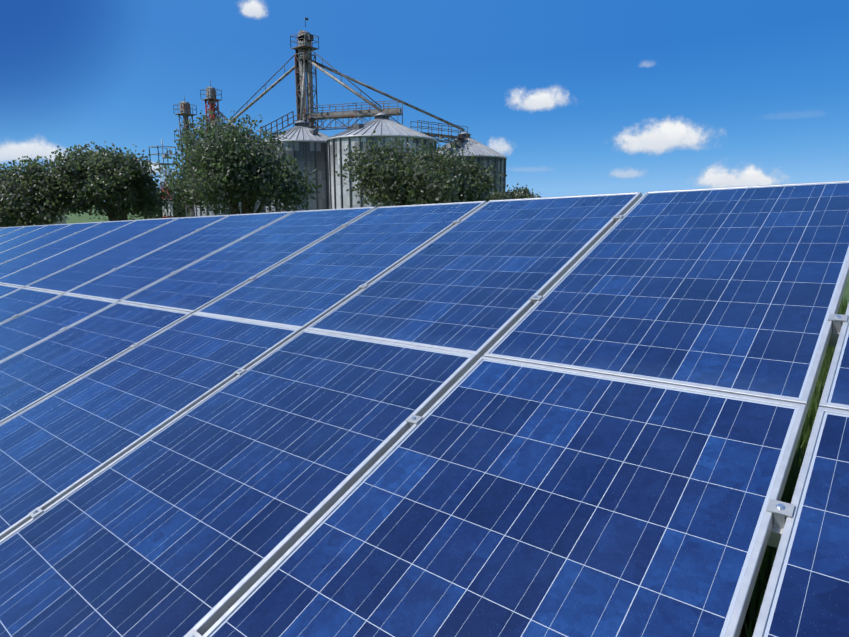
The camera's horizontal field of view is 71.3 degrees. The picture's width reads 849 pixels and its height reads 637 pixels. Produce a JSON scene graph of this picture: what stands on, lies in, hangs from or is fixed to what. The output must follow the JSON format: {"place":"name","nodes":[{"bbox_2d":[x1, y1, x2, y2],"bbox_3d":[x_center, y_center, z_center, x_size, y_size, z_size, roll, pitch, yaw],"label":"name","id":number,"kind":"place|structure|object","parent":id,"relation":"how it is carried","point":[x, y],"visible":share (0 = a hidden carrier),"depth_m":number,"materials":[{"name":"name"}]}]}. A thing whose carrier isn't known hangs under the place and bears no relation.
{"place":"outdoors","nodes":[
{"label":"outdoors","id":0,"kind":"place"},
{"bbox_2d":[0,0,848,201],"label":"sky","id":1,"kind":"structure","parent":0,"point":[578,97],"materials":[{"name":"blue"}]},
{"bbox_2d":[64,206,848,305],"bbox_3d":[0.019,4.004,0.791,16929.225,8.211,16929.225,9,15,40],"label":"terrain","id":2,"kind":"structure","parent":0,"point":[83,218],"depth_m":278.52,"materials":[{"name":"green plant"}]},
{"bbox_2d":[0,168,28,226],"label":"tree","id":3,"kind":"object","parent":2,"relation":"on","point":[8,224],"visible":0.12,"depth_m":31.69,"materials":[{"name":"green plant"}]},
{"bbox_2d":[2,216,68,226],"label":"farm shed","id":4,"kind":"structure","parent":2,"relation":"on","point":[63,221],"depth_m":49.07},
{"bbox_2d":[0,155,92,226],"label":"tree","id":5,"kind":"object","parent":2,"relation":"on","point":[42,197],"visible":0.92,"depth_m":29.77,"materials":[{"name":"green plant"}]},
{"bbox_2d":[46,141,171,221],"bbox_3d":[-16.351,-5.642,31.274,5.558,7.249,6.356,-6,13,-28],"label":"tree","id":6,"kind":"object","parent":2,"relation":"on","point":[120,185],"visible":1,"depth_m":29.70,"materials":[{"name":"green plant"}]},
{"bbox_2d":[139,184,190,219],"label":"tree","id":7,"kind":"object","parent":2,"relation":"on","point":[178,211],"visible":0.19,"depth_m":74.66,"materials":[{"name":"green plant"}]},
{"bbox_2d":[149,139,203,217],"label":"tower","id":8,"kind":"structure","parent":2,"relation":"on","point":[164,156],"depth_m":39.18,"materials":[{"name":"metal"}]},
{"bbox_2d":[173,97,199,216],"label":"elevator leg","id":9,"kind":"object","parent":2,"relation":"on","point":[185,110],"visible":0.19,"depth_m":71.06,"materials":[{"name":"metal"}]},
{"bbox_2d":[200,81,232,132],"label":"elevator leg","id":10,"kind":"object","parent":2,"relation":"on","point":[210,98],"visible":0.27,"depth_m":69.88,"materials":[{"name":"metal"}]},
{"bbox_2d":[193,124,262,216],"bbox_3d":[-20.413,-12.275,63.681,8.700,16.494,8.700,9,15,40],"label":"grain bin","id":11,"kind":"object","parent":2,"relation":"on","point":[197,213],"visible":0.02,"depth_m":60.55,"materials":[{"name":"silver metal"}]},
{"bbox_2d":[156,110,321,216],"bbox_3d":[-9.353,-6.309,30.776,8.813,8.676,8.876,9,15,40],"label":"tree","id":12,"kind":"object","parent":2,"relation":"on","point":[228,166],"visible":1,"depth_m":28.32,"materials":[{"name":"green plant"}]},
{"bbox_2d":[262,121,328,212],"bbox_3d":[-11.331,-10.672,55.865,7.900,15.299,7.900,5,12,23],"label":"grain bin","id":13,"kind":"object","parent":2,"relation":"on","point":[311,145],"visible":0.23,"depth_m":52.15,"materials":[{"name":"silver metal"}]},
{"bbox_2d":[192,17,467,142],"bbox_3d":[-10.295,-16.889,56.516,28.675,22.689,10.819,1,11,5],"label":"grain elevator","id":14,"kind":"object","parent":2,"relation":"on","point":[304,49],"depth_m":56.18,"materials":[{"name":"metal"}]},
{"bbox_2d":[326,113,436,208],"bbox_3d":[-3.661,-10.084,51.897,9.700,15.136,9.700,1,11,6],"label":"grain bin","id":15,"kind":"object","parent":2,"relation":"on","point":[382,125],"visible":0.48,"depth_m":47.93,"materials":[{"name":"silver metal"}]},
{"bbox_2d":[333,130,508,207],"bbox_3d":[0.121,-5.674,30.561,7.734,7.416,8.187,9,15,40],"label":"tree","id":16,"kind":"object","parent":2,"relation":"on","point":[397,179],"visible":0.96,"depth_m":28.55,"materials":[{"name":"green plant"}]},
{"bbox_2d":[0,181,848,636],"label":"solar array","id":17,"kind":"object","parent":2,"relation":"on","point":[582,415],"visible":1,"depth_m":1.87,"materials":[{"name":"blue glass"}]},
{"bbox_2d":[438,132,506,201],"bbox_3d":[4.061,-11.476,61.814,8.900,15.355,8.900,-2,11,-11],"label":"grain bin","id":18,"kind":"object","parent":2,"relation":"on","point":[489,156],"visible":0.19,"depth_m":58.18,"materials":[{"name":"silver metal"}]},
{"bbox_2d":[484,183,540,200],"bbox_3d":[5.329,-5.290,35.215,3.463,5.474,3.328,9,15,40],"label":"tree","id":19,"kind":"object","parent":2,"relation":"on","point":[520,193],"visible":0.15,"depth_m":34.34,"materials":[{"name":"green plant"}]},
{"bbox_2d":[739,297,848,636],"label":"grass tufts","id":20,"kind":"object","parent":2,"relation":"on","point":[754,606],"visible":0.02,"depth_m":3.32,"materials":[{"name":"green plant"}]}
]}

